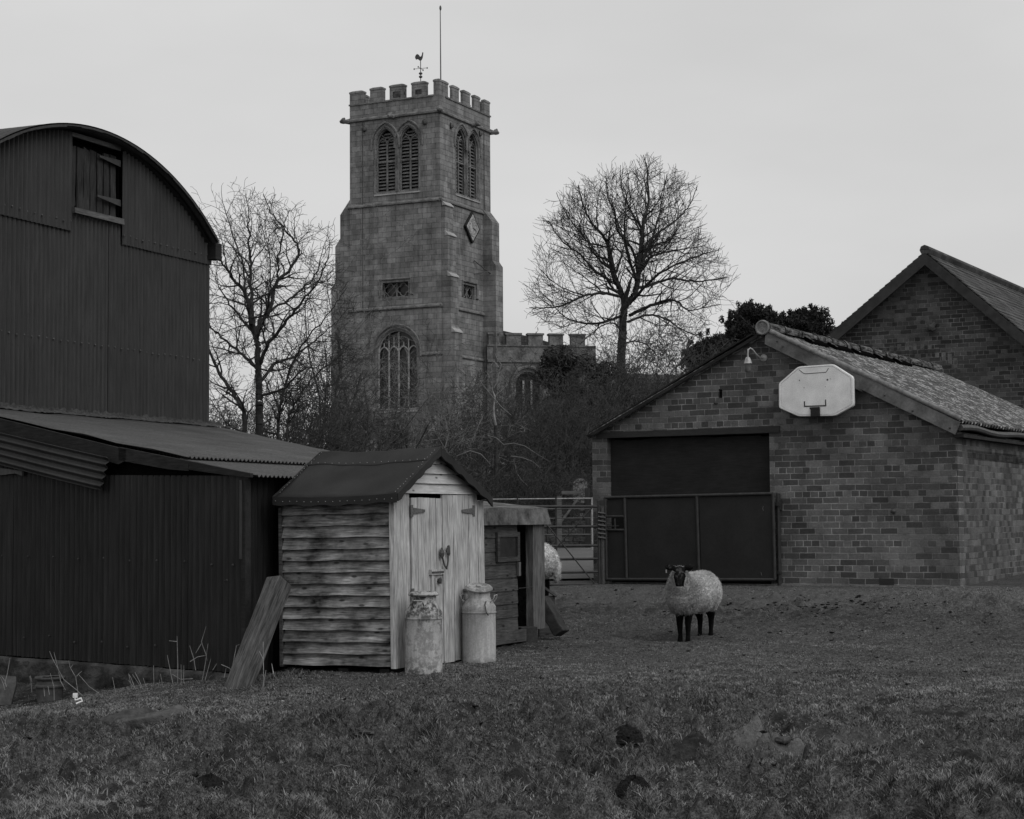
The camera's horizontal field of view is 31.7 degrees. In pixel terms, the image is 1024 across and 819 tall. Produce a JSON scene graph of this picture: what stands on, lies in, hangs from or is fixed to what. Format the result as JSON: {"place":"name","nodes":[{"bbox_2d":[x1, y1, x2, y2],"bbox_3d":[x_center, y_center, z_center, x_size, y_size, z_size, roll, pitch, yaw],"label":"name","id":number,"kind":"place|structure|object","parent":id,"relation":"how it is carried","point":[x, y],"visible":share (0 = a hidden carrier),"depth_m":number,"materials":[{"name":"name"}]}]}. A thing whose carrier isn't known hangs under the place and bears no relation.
{"place":"outdoors","nodes":[
{"label":"outdoors","id":0,"kind":"place"},
{"bbox_2d":[0,675,16,705],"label":"broken slab","id":1,"kind":"object","parent":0,"point":[7,694],"depth_m":17.82,"materials":[{"name":"concrete"}]},
{"bbox_2d":[0,496,1023,818],"bbox_3d":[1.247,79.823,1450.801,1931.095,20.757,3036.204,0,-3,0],"label":"ground","id":2,"kind":"structure","parent":0,"point":[680,750],"depth_m":11.55,"materials":[{"name":"plant"}]},
{"bbox_2d":[0,659,9,689],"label":"dead weed","id":3,"kind":"object","parent":2,"relation":"on","point":[6,677],"visible":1,"depth_m":17.57,"materials":[{"name":"plant"}]},
{"bbox_2d":[34,675,65,702],"bbox_3d":[-4.554,2.773,17.766,0.302,0.298,0.302,0,-3,0],"label":"chimney pot","id":4,"kind":"object","parent":2,"relation":"on","point":[43,684],"visible":0.91,"depth_m":17.66,"materials":[{"name":"ceramic"}]},
{"bbox_2d":[44,651,81,699],"bbox_3d":[-4.355,2.587,17.524,0.405,0.477,0.042,0,-3,0],"label":"dead weed","id":5,"kind":"object","parent":2,"relation":"on","point":[60,679],"visible":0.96,"depth_m":17.52,"materials":[{"name":"plant"}]},
{"bbox_2d":[73,693,82,703],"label":"litter","id":6,"kind":"object","parent":2,"relation":"on","point":[75,695],"visible":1,"depth_m":15.60,"materials":[{"name":"white paper"}]},
{"bbox_2d":[68,660,98,695],"bbox_3d":[-4.160,2.624,17.573,0.361,0.351,0.050,-1,-4,6],"label":"dead weed","id":7,"kind":"object","parent":2,"relation":"on","point":[82,678],"visible":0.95,"depth_m":17.57,"materials":[{"name":"grey plant"}]},
{"bbox_2d":[0,123,221,462],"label":"dutch barn","id":8,"kind":"structure","parent":2,"relation":"on","point":[110,247],"depth_m":24.00,"materials":[{"name":"metal"}]},
{"bbox_2d":[72,146,120,216],"bbox_3d":[-5.551,-3.005,23.983,0.085,0.927,1.065,-2,-4,23],"label":"hatch door","id":9,"kind":"structure","parent":8,"relation":"in","point":[90,196],"depth_m":24.01,"materials":[{"name":"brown wood"}]},
{"bbox_2d":[112,673,145,691],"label":"dead weed","id":10,"kind":"object","parent":2,"relation":"on","point":[130,682],"visible":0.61,"depth_m":17.07,"materials":[{"name":"grey plant"}]},
{"bbox_2d":[100,705,186,728],"bbox_3d":[-2.570,2.138,12.405,0.664,0.132,0.274,-6,7,-7],"label":"flat stone","id":11,"kind":"object","parent":2,"relation":"on","point":[137,717],"visible":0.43,"depth_m":12.34,"materials":[{"name":"grey stone"}]},
{"bbox_2d":[129,665,162,688],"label":"dead weed","id":12,"kind":"object","parent":2,"relation":"on","point":[153,678],"visible":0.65,"depth_m":16.86,"materials":[{"name":"plant"}]},
{"bbox_2d":[0,402,328,691],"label":"lean to shed","id":13,"kind":"object","parent":2,"relation":"on","point":[116,565],"visible":0.62,"depth_m":18.12,"materials":[{"name":"paint"}]},
{"bbox_2d":[167,641,192,683],"bbox_3d":[-3.102,2.399,16.834,0.242,0.565,0.030,0,-3,0],"label":"dead weed","id":14,"kind":"object","parent":2,"relation":"on","point":[177,668],"visible":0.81,"depth_m":16.83,"materials":[{"name":"grey plant"}]},
{"bbox_2d":[190,628,216,679],"bbox_3d":[-2.852,2.288,16.739,0.287,0.546,0.031,0,-3,0],"label":"dead weed","id":15,"kind":"object","parent":2,"relation":"on","point":[201,656],"visible":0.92,"depth_m":16.74,"materials":[{"name":"plant"}]},
{"bbox_2d":[196,773,225,789],"bbox_3d":[-1.671,2.082,10.004,0.279,0.138,0.246,0,-3,0],"label":"soil heap","id":16,"kind":"object","parent":2,"relation":"on","point":[211,780],"visible":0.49,"depth_m":9.96,"materials":[{"name":"black soil"}]},
{"bbox_2d":[209,399,272,437],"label":"bare shrub","id":17,"kind":"object","parent":2,"relation":"on","point":[226,415],"visible":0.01,"depth_m":70.47,"materials":[{"name":"grey plant"}]},
{"bbox_2d":[224,576,290,688],"bbox_3d":[-2.247,2.020,15.932,0.170,1.207,0.200,-12,-46,35],"label":"leaning sleeper","id":18,"kind":"object","parent":2,"relation":"on","point":[246,667],"visible":0.87,"depth_m":15.89,"materials":[{"name":"grey wood"}]},
{"bbox_2d":[259,651,273,686],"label":"dead weed","id":19,"kind":"object","parent":2,"relation":"on","point":[263,668],"visible":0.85,"depth_m":15.40,"materials":[{"name":"plant"}]},
{"bbox_2d":[210,385,342,463],"bbox_3d":[-5.025,1.292,36.123,3.259,3.613,3.823,2,-4,-33],"label":"bare shrub","id":20,"kind":"object","parent":2,"relation":"on","point":[323,425],"visible":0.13,"depth_m":35.82,"materials":[{"name":"grey plant"}]},
{"bbox_2d":[191,177,368,463],"bbox_3d":[-4.539,-0.744,34.033,3.606,7.499,4.675,0,-4,-9],"label":"bare tree","id":21,"kind":"object","parent":2,"relation":"on","point":[257,331],"visible":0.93,"depth_m":34.09,"materials":[{"name":"black plant"}]},
{"bbox_2d":[209,365,373,463],"bbox_3d":[-4.533,1.071,37.004,4.614,4.099,4.378,1,-4,-21],"label":"bare shrub","id":22,"kind":"object","parent":2,"relation":"on","point":[311,430],"visible":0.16,"depth_m":36.58,"materials":[{"name":"grey plant"}]},
{"bbox_2d":[209,341,425,462],"bbox_3d":[-4.607,0.854,37.629,7.255,4.575,4.717,2,-4,-34],"label":"bare shrub","id":23,"kind":"object","parent":2,"relation":"on","point":[292,434],"visible":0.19,"depth_m":38.10,"materials":[{"name":"grey plant"}]},
{"bbox_2d":[209,290,505,451],"bbox_3d":[-4.782,0.332,39.880,6.596,6.113,7.402,-3,-5,41],"label":"bare shrub","id":24,"kind":"object","parent":2,"relation":"on","point":[356,385],"visible":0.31,"depth_m":39.97,"materials":[{"name":"grey plant"}]},
{"bbox_2d":[222,201,507,450],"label":"bare shrub","id":25,"kind":"object","parent":2,"relation":"on","point":[416,368],"visible":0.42,"depth_m":42.74,"materials":[{"name":"grey plant"}]},
{"bbox_2d":[268,370,462,460],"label":"bare shrub","id":26,"kind":"object","parent":2,"relation":"on","point":[407,434],"visible":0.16,"depth_m":40.90,"materials":[{"name":"grey plant"}]},
{"bbox_2d":[352,727,401,736],"bbox_3d":[-0.835,2.062,11.505,0.373,0.080,0.152,0,-3,0],"label":"buried stone","id":27,"kind":"object","parent":2,"relation":"on","point":[367,732],"visible":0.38,"depth_m":11.46,"materials":[{"name":"grey stone"}]},
{"bbox_2d":[272,447,492,672],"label":"garden shed","id":28,"kind":"structure","parent":2,"relation":"on","point":[369,541],"depth_m":16.59,"materials":[{"name":"grey wood"}]},
{"bbox_2d":[409,497,449,662],"bbox_3d":[-0.750,1.593,16.763,0.072,1.550,0.717,-3,-4,26],"label":"door","id":29,"kind":"structure","parent":28,"relation":"in","point":[427,553],"depth_m":16.77,"materials":[{"name":"grey wood"}]},
{"bbox_2d":[440,494,474,662],"bbox_3d":[-0.510,1.612,17.308,0.036,1.588,0.692,-3,-4,26],"label":"door","id":30,"kind":"structure","parent":28,"relation":"in","point":[458,511],"depth_m":17.25,"materials":[{"name":"grey wood"}]},
{"bbox_2d":[280,334,527,490],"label":"bare shrub","id":31,"kind":"object","parent":2,"relation":"on","point":[446,422],"visible":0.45,"depth_m":41.43,"materials":[{"name":"grey plant"}]},
{"bbox_2d":[305,357,508,474],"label":"bare shrub","id":32,"kind":"object","parent":2,"relation":"on","point":[427,438],"visible":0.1,"depth_m":44.25,"materials":[{"name":"grey plant"}]},
{"bbox_2d":[404,591,442,674],"bbox_3d":[-0.791,1.994,16.159,0.347,0.736,0.360,-1,-4,15],"label":"milk churn","id":33,"kind":"object","parent":2,"relation":"on","point":[423,618],"visible":0.99,"depth_m":16.02,"materials":[{"name":"grey metal"}]},
{"bbox_2d":[378,398,525,502],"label":"bare shrub","id":34,"kind":"object","parent":2,"relation":"on","point":[441,429],"visible":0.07,"depth_m":47.38,"materials":[{"name":"grey plant"}]},
{"bbox_2d":[384,374,547,484],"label":"bramble","id":35,"kind":"object","parent":2,"relation":"on","point":[488,435],"visible":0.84,"depth_m":40.42,"materials":[{"name":"plant"}]},
{"bbox_2d":[422,443,526,503],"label":"bare shrub","id":36,"kind":"object","parent":2,"relation":"on","point":[481,477],"visible":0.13,"depth_m":40.78,"materials":[{"name":"grey plant"}]},
{"bbox_2d":[406,397,544,501],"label":"bare shrub","id":37,"kind":"object","parent":2,"relation":"on","point":[475,447],"visible":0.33,"depth_m":44.03,"materials":[{"name":"grey plant"}]},
{"bbox_2d":[460,582,496,662],"bbox_3d":[-0.316,2.047,17.258,0.348,0.772,0.335,-1,-4,15],"label":"milk churn","id":38,"kind":"object","parent":2,"relation":"on","point":[478,612],"visible":0.97,"depth_m":17.13,"materials":[{"name":"metal"}]},
{"bbox_2d":[416,377,578,504],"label":"bare shrub","id":39,"kind":"object","parent":2,"relation":"on","point":[527,435],"visible":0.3,"depth_m":45.78,"materials":[{"name":"grey plant"}]},
{"bbox_2d":[491,354,507,502],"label":"dead tree","id":40,"kind":"object","parent":2,"relation":"on","point":[496,440],"visible":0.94,"depth_m":41.01,"materials":[{"name":"grey plant"}]},
{"bbox_2d":[331,5,678,494],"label":"church","id":41,"kind":"structure","parent":2,"relation":"on","point":[421,156],"depth_m":92.35,"materials":[{"name":"stone"}]},
{"bbox_2d":[374,129,396,196],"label":"window","id":42,"kind":"structure","parent":41,"relation":"in","point":[386,162],"depth_m":92.55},
{"bbox_2d":[375,416,411,449],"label":"west door","id":43,"kind":"structure","parent":41,"relation":"in","point":[393,416],"depth_m":91.45,"materials":[{"name":"black wood"}]},
{"bbox_2d":[379,277,413,297],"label":"window","id":44,"kind":"structure","parent":41,"relation":"in","point":[400,289],"depth_m":91.83,"materials":[{"name":"grey stone"}]},
{"bbox_2d":[376,330,417,412],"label":"window","id":45,"kind":"structure","parent":41,"relation":"in","point":[411,346],"depth_m":91.63,"materials":[{"name":"black glass"}]},
{"bbox_2d":[397,126,419,193],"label":"window","id":46,"kind":"structure","parent":41,"relation":"in","point":[410,160],"depth_m":91.97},
{"bbox_2d":[455,129,467,198],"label":"window","id":47,"kind":"structure","parent":41,"relation":"in","point":[458,139],"depth_m":93.37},
{"bbox_2d":[462,280,478,299],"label":"window","id":48,"kind":"structure","parent":41,"relation":"in","point":[466,289],"depth_m":93.60,"materials":[{"name":"grey stone"}]},
{"bbox_2d":[468,134,479,202],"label":"window","id":49,"kind":"structure","parent":41,"relation":"in","point":[471,144],"depth_m":94.63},
{"bbox_2d":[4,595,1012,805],"bbox_3d":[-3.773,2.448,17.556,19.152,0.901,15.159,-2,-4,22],"label":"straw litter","id":50,"kind":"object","parent":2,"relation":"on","point":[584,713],"visible":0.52,"depth_m":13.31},
{"bbox_2d":[449,379,574,504],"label":"bare shrub","id":51,"kind":"object","parent":2,"relation":"on","point":[533,415],"visible":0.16,"depth_m":49.69,"materials":[{"name":"grey plant"}]},
{"bbox_2d":[477,500,550,644],"bbox_3d":[-0.768,1.714,19.505,1.531,1.613,2.366,-2,-4,27],"label":"hen hut","id":52,"kind":"object","parent":2,"relation":"on","point":[514,554],"visible":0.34,"depth_m":19.55,"materials":[{"name":"grey wood"}]},
{"bbox_2d":[496,532,519,561],"bbox_3d":[-0.039,1.478,19.385,0.026,0.317,0.533,-2,-4,27],"label":"window","id":53,"kind":"structure","parent":52,"relation":"in","point":[507,543],"depth_m":19.39,"materials":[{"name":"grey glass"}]},
{"bbox_2d":[454,436,592,541],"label":"bare shrub","id":54,"kind":"object","parent":2,"relation":"on","point":[546,488],"visible":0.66,"depth_m":40.34,"materials":[{"name":"grey plant"}]},
{"bbox_2d":[28,587,1018,803],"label":"mud crumbs","id":55,"kind":"object","parent":2,"relation":"on","point":[762,731],"visible":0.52,"depth_m":18.90,"materials":[{"name":"soil"}]},
{"bbox_2d":[515,626,537,643],"bbox_3d":[0.143,2.489,19.783,0.210,0.210,0.200,2,-4,-29],"label":"concrete block","id":56,"kind":"object","parent":2,"relation":"on","point":[531,634],"depth_m":19.71,"materials":[{"name":"grey concrete"}]},
{"bbox_2d":[480,483,590,541],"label":"undergrowth","id":57,"kind":"object","parent":2,"relation":"on","point":[554,513],"visible":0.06,"depth_m":41.09,"materials":[{"name":"plant"}]},
{"bbox_2d":[486,497,592,549],"bbox_3d":[0.406,2.388,36.422,2.469,1.204,0.039,0,-3,0],"label":"wooden fence","id":58,"kind":"object","parent":2,"relation":"on","point":[556,518],"visible":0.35,"depth_m":36.43,"materials":[{"name":"grey wood"}]},
{"bbox_2d":[538,587,556,636],"bbox_3d":[0.407,2.322,20.805,0.240,0.660,0.100,1,-4,-23],"label":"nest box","id":59,"kind":"object","parent":2,"relation":"on","point":[546,632],"visible":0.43,"depth_m":20.77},
{"bbox_2d":[452,346,649,504],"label":"bare shrub","id":60,"kind":"object","parent":2,"relation":"on","point":[564,440],"visible":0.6,"depth_m":46.49,"materials":[{"name":"black plant"}]},
{"bbox_2d":[544,543,561,595],"bbox_3d":[0.059,2.090,23.519,1.275,0.986,0.583,-2,-4,20],"label":"sheep","id":61,"kind":"object","parent":2,"relation":"on","point":[552,564],"visible":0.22,"depth_m":23.29},
{"bbox_2d":[515,452,592,516],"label":"bare shrub","id":62,"kind":"object","parent":2,"relation":"on","point":[583,470],"visible":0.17,"depth_m":43.01,"materials":[{"name":"grey plant"}]},
{"bbox_2d":[545,598,568,635],"bbox_3d":[0.454,2.336,20.295,0.141,0.436,0.252,-35,-17,14],"label":"leaning plank offcut","id":63,"kind":"object","parent":2,"relation":"on","point":[555,621],"visible":0.85,"depth_m":20.19,"materials":[{"name":"grey wood"}]},
{"bbox_2d":[525,504,605,585],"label":"field gate","id":64,"kind":"structure","parent":2,"relation":"on","point":[600,546],"depth_m":25.62,"materials":[{"name":"metal"}]},
{"bbox_2d":[534,344,597,475],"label":"evergreen bush","id":65,"kind":"object","parent":2,"relation":"on","point":[549,359],"visible":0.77,"depth_m":54.43,"materials":[{"name":"black plant"}]},
{"bbox_2d":[544,514,590,544],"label":"churchyard wall","id":66,"kind":"structure","parent":2,"relation":"on","point":[581,540],"depth_m":39.36,"materials":[{"name":"stone"}]},
{"bbox_2d":[436,323,706,491],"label":"bare shrub","id":67,"kind":"object","parent":2,"relation":"on","point":[595,388],"visible":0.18,"depth_m":53.82,"materials":[{"name":"grey plant"}]},
{"bbox_2d":[557,488,590,547],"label":"churchyard gate","id":68,"kind":"structure","parent":2,"relation":"on","point":[586,520],"depth_m":37.90,"materials":[{"name":"grey wood"}]},
{"bbox_2d":[496,351,653,495],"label":"bare shrub","id":69,"kind":"object","parent":2,"relation":"on","point":[608,393],"visible":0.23,"depth_m":51.78,"materials":[{"name":"grey plant"}]},
{"bbox_2d":[573,478,587,517],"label":"headstone","id":70,"kind":"object","parent":2,"relation":"on","point":[580,486],"visible":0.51,"depth_m":41.41,"materials":[{"name":"grey stone"}]},
{"bbox_2d":[507,297,695,448],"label":"bare shrub","id":71,"kind":"object","parent":2,"relation":"on","point":[629,351],"visible":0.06,"depth_m":58.30,"materials":[{"name":"grey plant"}]},
{"bbox_2d":[585,360,628,407],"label":"evergreen bush","id":72,"kind":"object","parent":2,"relation":"on","point":[608,370],"visible":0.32,"depth_m":57.40,"materials":[{"name":"black plant"}]},
{"bbox_2d":[544,307,693,405],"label":"bare shrub","id":73,"kind":"object","parent":2,"relation":"on","point":[638,351],"visible":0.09,"depth_m":60.15,"materials":[{"name":"grey plant"}]},
{"bbox_2d":[614,723,643,743],"bbox_3d":[0.685,1.954,10.904,0.232,0.114,0.173,0,-3,0],"label":"soil heap","id":74,"kind":"object","parent":2,"relation":"on","point":[626,732],"visible":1,"depth_m":10.85,"materials":[{"name":"black soil"}]},
{"bbox_2d":[519,153,739,383],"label":"ash tree","id":75,"kind":"object","parent":2,"relation":"on","point":[642,262],"visible":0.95,"depth_m":79.77,"materials":[{"name":"black plant"}]},
{"bbox_2d":[614,774,649,798],"bbox_3d":[0.639,1.957,9.305,0.245,0.151,0.217,0,-3,0],"label":"soil heap","id":76,"kind":"object","parent":2,"relation":"on","point":[621,788],"visible":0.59,"depth_m":9.28,"materials":[{"name":"black soil"}]},
{"bbox_2d":[591,283,738,403],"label":"bare shrub","id":77,"kind":"object","parent":2,"relation":"on","point":[680,339],"visible":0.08,"depth_m":60.36,"materials":[{"name":"grey plant"}]},
{"bbox_2d":[612,304,738,406],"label":"bare shrub","id":78,"kind":"object","parent":2,"relation":"on","point":[665,347],"visible":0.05,"depth_m":60.02,"materials":[{"name":"grey plant"}]},
{"bbox_2d":[664,564,722,641],"bbox_3d":[2.028,2.158,20.204,0.508,0.895,1.146,-2,-2,29],"label":"sheep","id":79,"kind":"object","parent":2,"relation":"on","point":[689,595],"visible":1,"depth_m":19.91},
{"bbox_2d":[679,328,735,372],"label":"yew tree","id":80,"kind":"object","parent":2,"relation":"on","point":[714,340],"visible":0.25,"depth_m":69.16,"materials":[{"name":"black plant"}]},
{"bbox_2d":[623,315,826,404],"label":"bare shrub","id":81,"kind":"object","parent":2,"relation":"on","point":[681,374],"visible":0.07,"depth_m":57.20,"materials":[{"name":"grey plant"}]},
{"bbox_2d":[712,298,786,344],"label":"yew tree","id":82,"kind":"object","parent":2,"relation":"on","point":[751,313],"visible":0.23,"depth_m":70.36,"materials":[{"name":"black plant"}]},
{"bbox_2d":[774,736,790,744],"bbox_3d":[1.626,1.983,10.805,0.096,0.051,0.076,-2,-4,26],"label":"pebble","id":83,"kind":"object","parent":2,"relation":"on","point":[783,740],"visible":1,"depth_m":10.79,"materials":[{"name":"stone"}]},
{"bbox_2d":[586,320,1023,586],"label":"brick barn","id":84,"kind":"structure","parent":2,"relation":"on","point":[903,472],"depth_m":24.52,"materials":[{"name":"brick"}]},
{"bbox_2d":[604,492,776,580],"bbox_3d":[2.425,1.779,25.067,2.644,1.230,0.043,-2,-4,30],"label":"doorway gate","id":85,"kind":"structure","parent":84,"relation":"attached to","point":[735,540],"depth_m":25.03,"materials":[{"name":"paint"}]},
{"bbox_2d":[744,347,766,371],"bbox_3d":[3.328,-0.675,24.708,0.369,0.342,0.116,2,-4,-35],"label":"wall lamp","id":86,"kind":"object","parent":84,"relation":"attached to","point":[748,361],"visible":1,"depth_m":24.62,"materials":[{"name":"metal"}]},
{"bbox_2d":[779,364,854,416],"bbox_3d":[4.080,-0.251,24.196,1.058,0.692,0.095,-2,-4,30],"label":"basketball backboard","id":87,"kind":"object","parent":84,"relation":"attached to","point":[818,390],"visible":1,"depth_m":24.16,"materials":[{"name":"plastic"}]},
{"bbox_2d":[779,303,842,335],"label":"yew tree","id":88,"kind":"object","parent":2,"relation":"on","point":[814,320],"visible":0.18,"depth_m":78.47,"materials":[{"name":"black plant"}]},
{"bbox_2d":[827,245,1023,407],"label":"brick house","id":89,"kind":"structure","parent":2,"relation":"on","point":[958,319],"depth_m":35.59,"materials":[{"name":"brick"}]},
{"bbox_2d":[0,0,1023,446],"label":"sky","id":90,"kind":"structure","parent":0,"point":[829,142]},
{"bbox_2d":[549,548,593,578],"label":"road","id":91,"kind":"structure","parent":0,"point":[573,565],"depth_m":31.48,"materials":[{"name":"grey asphalt"}]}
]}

